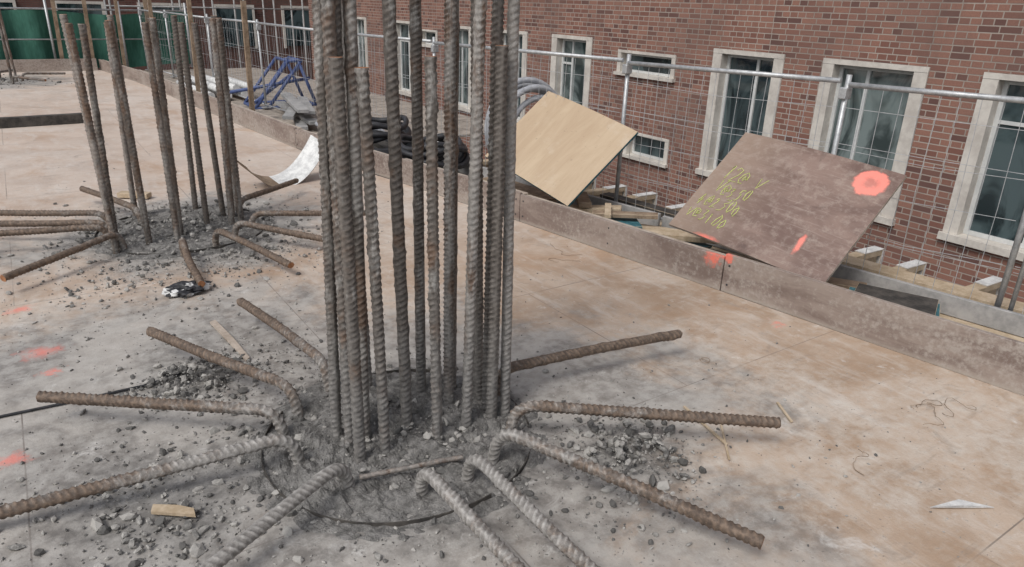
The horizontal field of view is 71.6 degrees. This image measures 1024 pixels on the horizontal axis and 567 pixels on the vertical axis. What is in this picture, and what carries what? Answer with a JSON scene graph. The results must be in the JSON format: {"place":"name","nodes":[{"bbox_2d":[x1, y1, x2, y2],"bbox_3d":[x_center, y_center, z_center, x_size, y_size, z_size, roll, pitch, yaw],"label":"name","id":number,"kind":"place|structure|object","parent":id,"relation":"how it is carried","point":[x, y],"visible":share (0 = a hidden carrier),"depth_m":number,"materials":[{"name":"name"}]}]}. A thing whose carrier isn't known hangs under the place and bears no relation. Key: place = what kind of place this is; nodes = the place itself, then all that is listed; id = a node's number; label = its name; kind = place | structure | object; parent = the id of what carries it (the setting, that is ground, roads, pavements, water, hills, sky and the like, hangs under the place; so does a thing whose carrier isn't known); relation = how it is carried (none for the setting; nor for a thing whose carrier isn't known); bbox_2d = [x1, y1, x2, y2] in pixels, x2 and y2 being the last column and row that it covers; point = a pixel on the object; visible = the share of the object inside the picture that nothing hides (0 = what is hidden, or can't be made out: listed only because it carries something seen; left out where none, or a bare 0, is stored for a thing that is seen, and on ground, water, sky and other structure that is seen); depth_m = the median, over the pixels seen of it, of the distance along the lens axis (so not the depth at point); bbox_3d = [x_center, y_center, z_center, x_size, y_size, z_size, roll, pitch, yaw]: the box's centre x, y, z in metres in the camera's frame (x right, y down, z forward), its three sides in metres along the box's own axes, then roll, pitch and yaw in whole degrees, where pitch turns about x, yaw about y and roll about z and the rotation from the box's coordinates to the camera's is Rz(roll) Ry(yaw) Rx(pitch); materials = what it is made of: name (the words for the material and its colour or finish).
{"place":"outdoors","nodes":[
{"label":"outdoors","id":0,"kind":"place"},
{"bbox_2d":[15,0,313,79],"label":"walls","id":1,"kind":"structure","parent":0,"point":[269,16],"depth_m":31.39,"materials":[{"name":"red brick"}]},
{"bbox_2d":[0,0,308,47],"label":"window trim","id":2,"kind":"structure","parent":1,"relation":"attached to","point":[175,4],"depth_m":30.22,"materials":[{"name":"stone"}]},
{"bbox_2d":[0,2,310,45],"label":"windows","id":3,"kind":"structure","parent":1,"relation":"attached to","point":[229,14],"depth_m":30.99,"materials":[{"name":"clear glass"}]},
{"bbox_2d":[103,0,309,76],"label":"steel scaffold","id":4,"kind":"object","parent":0,"point":[180,7],"visible":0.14,"depth_m":19.76,"materials":[{"name":"grey galvanized steel"}]},
{"bbox_2d":[0,70,1023,566],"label":"concrete deck","id":5,"kind":"structure","parent":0,"point":[848,398],"depth_m":3.12,"materials":[{"name":"beige concrete"}]},
{"bbox_2d":[0,10,65,83],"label":"starter rebar cage column","id":6,"kind":"structure","parent":5,"relation":"on","point":[5,43],"depth_m":12.40,"materials":[{"name":"metal"}]},
{"bbox_2d":[0,113,83,128],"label":"timber beam","id":7,"kind":"structure","parent":5,"relation":"on","point":[39,120],"depth_m":8.72,"materials":[{"name":"brown wood"}]},
{"bbox_2d":[0,373,180,417],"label":"black rope","id":8,"kind":"object","parent":5,"relation":"on","point":[53,405],"visible":0.56,"depth_m":2.90,"materials":[{"name":"fabric"}]},
{"bbox_2d":[0,0,193,67],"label":"green debris net fence","id":9,"kind":"object","parent":5,"relation":"on","point":[30,32],"visible":0.56,"depth_m":14.72,"materials":[{"name":"fabric"}]},
{"bbox_2d":[50,0,155,68],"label":"timber post","id":10,"kind":"object","parent":5,"relation":"on","point":[57,30],"visible":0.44,"depth_m":14.45,"materials":[{"name":"brown wood"}]},
{"bbox_2d":[117,191,151,198],"bbox_3d":[-3.102,-0.729,5.832,0.250,0.040,0.080,3,22,2],"label":"timber offcut","id":11,"kind":"object","parent":5,"relation":"on","point":[122,194],"visible":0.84,"depth_m":5.80,"materials":[{"name":"beige wood"}]},
{"bbox_2d":[151,504,195,516],"bbox_3d":[-1.104,0.741,2.322,0.166,0.018,0.039,4,22,5],"label":"timber offcut","id":12,"kind":"object","parent":5,"relation":"on","point":[168,509],"visible":1,"depth_m":2.31,"materials":[{"name":"beige wood"}]},
{"bbox_2d":[94,206,264,254],"bbox_3d":[-2.360,-0.394,5.109,1.124,0.030,1.124,-13,26,-32],"label":"steel casing ring","id":13,"kind":"object","parent":5,"relation":"on","point":[196,250],"visible":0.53,"depth_m":4.74,"materials":[{"name":"grey metal"}]},
{"bbox_2d":[82,205,277,259],"bbox_3d":[-2.360,-0.405,5.105,1.450,0.062,1.449,-13,26,-32],"label":"broken concrete column head","id":14,"kind":"object","parent":5,"relation":"on","point":[192,243],"visible":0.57,"depth_m":4.93},
{"bbox_2d":[0,14,365,286],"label":"starter rebar cage column","id":15,"kind":"structure","parent":5,"relation":"on","point":[108,228],"depth_m":4.72,"materials":[{"name":"metal"}]},
{"bbox_2d":[162,280,212,296],"bbox_3d":[-1.839,0.022,4.029,0.275,0.072,0.174,-13,26,-32],"label":"crumpled plastic bag","id":16,"kind":"object","parent":5,"relation":"on","point":[185,288],"visible":0.91,"depth_m":3.98,"materials":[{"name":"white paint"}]},
{"bbox_2d":[210,320,249,360],"bbox_3d":[-1.387,0.275,3.493,0.034,0.010,0.533,-15,27,-36],"label":"timber offcut","id":17,"kind":"object","parent":5,"relation":"on","point":[225,334],"visible":1,"depth_m":3.49,"materials":[{"name":"beige wood"}]},
{"bbox_2d":[237,135,318,186],"bbox_3d":[-2.077,-1.081,6.402,0.267,0.393,0.821,20,28,38],"label":"curled sheet","id":18,"kind":"object","parent":5,"relation":"on","point":[302,166],"visible":0.85,"depth_m":6.55,"materials":[{"name":"white paint"}]},
{"bbox_2d":[0,0,780,566],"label":"starter rebar cage column","id":19,"kind":"structure","parent":5,"relation":"on","point":[344,122],"depth_m":2.50,"materials":[{"name":"metal"}]},
{"bbox_2d":[242,367,547,541],"bbox_3d":[-0.437,0.583,2.779,1.300,0.070,1.300,-13,26,-32],"label":"broken concrete column head","id":20,"kind":"object","parent":5,"relation":"on","point":[375,502],"visible":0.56,"depth_m":2.59},
{"bbox_2d":[359,454,462,479],"bbox_3d":[-0.354,0.652,2.522,0.371,0.024,0.021,-6,23,-19],"label":"loose steel bar","id":21,"kind":"object","parent":20,"relation":"on","point":[411,466],"visible":1,"depth_m":2.52,"materials":[{"name":"metal"}]},
{"bbox_2d":[261,369,530,526],"bbox_3d":[-0.438,0.593,2.783,1.034,0.030,1.034,-13,26,-32],"label":"steel casing ring","id":22,"kind":"object","parent":5,"relation":"on","point":[420,520],"visible":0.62,"depth_m":2.35,"materials":[{"name":"steel"}]},
{"bbox_2d":[0,74,1021,566],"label":"concrete rubble","id":23,"kind":"object","parent":5,"relation":"on","point":[616,444],"visible":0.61,"depth_m":2.74,"materials":[{"name":"concrete"}]},
{"bbox_2d":[683,402,792,459],"bbox_3d":[0.986,0.585,2.910,0.433,0.010,0.388,-3,22,-13],"label":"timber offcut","id":24,"kind":"object","parent":5,"relation":"on","point":[723,440],"visible":0.86,"depth_m":2.87,"materials":[{"name":"beige wood"}]},
{"bbox_2d":[853,449,868,474],"bbox_3d":[1.318,0.675,2.688,0.047,0.028,0.131,14,25,28],"label":"tie wire","id":25,"kind":"object","parent":5,"relation":"on","point":[859,456],"visible":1,"depth_m":2.71,"materials":[{"name":"metal"}]},
{"bbox_2d":[916,404,943,424],"bbox_3d":[1.775,0.560,3.012,0.089,0.029,0.235,10,23,20],"label":"tie wire","id":26,"kind":"object","parent":5,"relation":"on","point":[935,415],"visible":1,"depth_m":2.97,"materials":[{"name":"metal"}]},
{"bbox_2d":[943,398,975,416],"bbox_3d":[1.923,0.542,3.085,0.175,0.013,0.118,-13,26,-32],"label":"tie wire","id":27,"kind":"object","parent":5,"relation":"on","point":[951,411],"visible":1,"depth_m":3.08,"materials":[{"name":"metal"}]},
{"bbox_2d":[930,499,993,507],"bbox_3d":[1.565,0.769,2.491,0.233,0.013,0.046,0,22,-3],"label":"white plastic shard","id":28,"kind":"object","parent":5,"relation":"on","point":[958,503],"visible":1,"depth_m":2.48,"materials":[{"name":"paint"}]},
{"bbox_2d":[108,68,1023,388],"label":"edge walkway","id":29,"kind":"structure","parent":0,"point":[982,316],"depth_m":5.24,"materials":[{"name":"grey wood"}]},
{"bbox_2d":[113,0,254,110],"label":"timber post","id":30,"kind":"object","parent":29,"relation":"on","point":[246,51],"visible":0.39,"depth_m":10.99,"materials":[{"name":"brown wood"}]},
{"bbox_2d":[176,73,254,97],"bbox_3d":[-5.088,-3.384,12.128,0.768,0.218,2.035,-14,27,-35],"label":"white pipe stack","id":31,"kind":"object","parent":29,"relation":"on","point":[211,84],"visible":0.32,"depth_m":11.76,"materials":[{"name":"paint"}]},
{"bbox_2d":[230,56,316,108],"bbox_3d":[-3.750,-3.115,10.997,1.279,0.725,0.650,-13,26,-32],"label":"blue steel frame","id":32,"kind":"object","parent":29,"relation":"on","point":[287,60],"visible":0.69,"depth_m":10.88,"materials":[{"name":"paint"}]},
{"bbox_2d":[275,92,316,129],"bbox_3d":[-2.992,-2.412,9.798,0.454,0.245,2.070,-6,23,-20],"label":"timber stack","id":33,"kind":"object","parent":29,"relation":"on","point":[297,112],"visible":0.92,"depth_m":9.35,"materials":[{"name":"grey wood"}]},
{"bbox_2d":[373,140,387,147],"bbox_3d":[-1.579,-1.545,7.868,0.261,0.145,1.647,-9,24,-25],"label":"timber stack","id":34,"kind":"object","parent":29,"relation":"on","point":[383,144],"visible":0.02,"depth_m":7.54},
{"bbox_2d":[371,115,469,168],"bbox_3d":[-1.166,-1.436,7.294,1.796,0.452,0.879,18,27,35],"label":"black hose coil","id":35,"kind":"object","parent":29,"relation":"on","point":[406,142],"visible":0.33,"depth_m":7.11,"materials":[{"name":"plastic"}]},
{"bbox_2d":[0,58,1023,395],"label":"formwork kerb","id":36,"kind":"structure","parent":29,"relation":"on","point":[964,350],"depth_m":4.14,"materials":[{"name":"brown wood"}]},
{"bbox_2d":[669,132,906,282],"bbox_3d":[1.656,-0.508,4.389,0.869,0.041,1.088,-49,46,-11],"label":"brown leaning plywood sheet","id":37,"kind":"object","parent":36,"relation":"on","point":[799,209],"visible":0.98,"depth_m":4.32,"materials":[{"name":"brown wood"}]},
{"bbox_2d":[484,77,557,148],"bbox_3d":[0.140,-1.555,7.045,0.952,0.956,0.369,-13,26,-32],"label":"grey hose coil","id":38,"kind":"object","parent":29,"relation":"on","point":[541,88],"visible":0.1,"depth_m":6.80,"materials":[{"name":"grey plastic"}]},
{"bbox_2d":[137,7,1023,313],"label":"edge barrier fence","id":39,"kind":"object","parent":29,"relation":"on","point":[845,91],"visible":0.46,"depth_m":4.96,"materials":[{"name":"metal"}]},
{"bbox_2d":[485,91,637,205],"bbox_3d":[0.368,-1.129,5.772,0.806,0.039,1.080,-47,49,-7],"label":"leaning tan plywood sheet","id":40,"kind":"object","parent":39,"relation":"attached to","point":[568,151],"visible":0.82,"depth_m":5.68,"materials":[{"name":"beige wood"}]},
{"bbox_2d":[483,177,1023,316],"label":"timber offcut pile","id":41,"kind":"object","parent":29,"relation":"on","point":[912,301],"visible":0.41,"depth_m":4.67,"materials":[{"name":"brown wood"}]},
{"bbox_2d":[308,0,1023,301],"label":"walls","id":42,"kind":"structure","parent":0,"point":[960,45],"depth_m":9.89,"materials":[{"name":"red brick"}]},
{"bbox_2d":[357,17,1023,260],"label":"window surrounds","id":43,"kind":"object","parent":42,"relation":"attached to","point":[992,83],"visible":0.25,"depth_m":9.53,"materials":[{"name":"beige stone"}]},
{"bbox_2d":[357,19,1023,248],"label":"window frames","id":44,"kind":"structure","parent":43,"relation":"in","point":[1000,107],"depth_m":9.71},
{"bbox_2d":[359,21,1023,242],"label":"window panes","id":45,"kind":"object","parent":44,"relation":"in","point":[1011,206],"visible":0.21,"depth_m":9.29,"materials":[{"name":"glass"}]}
]}

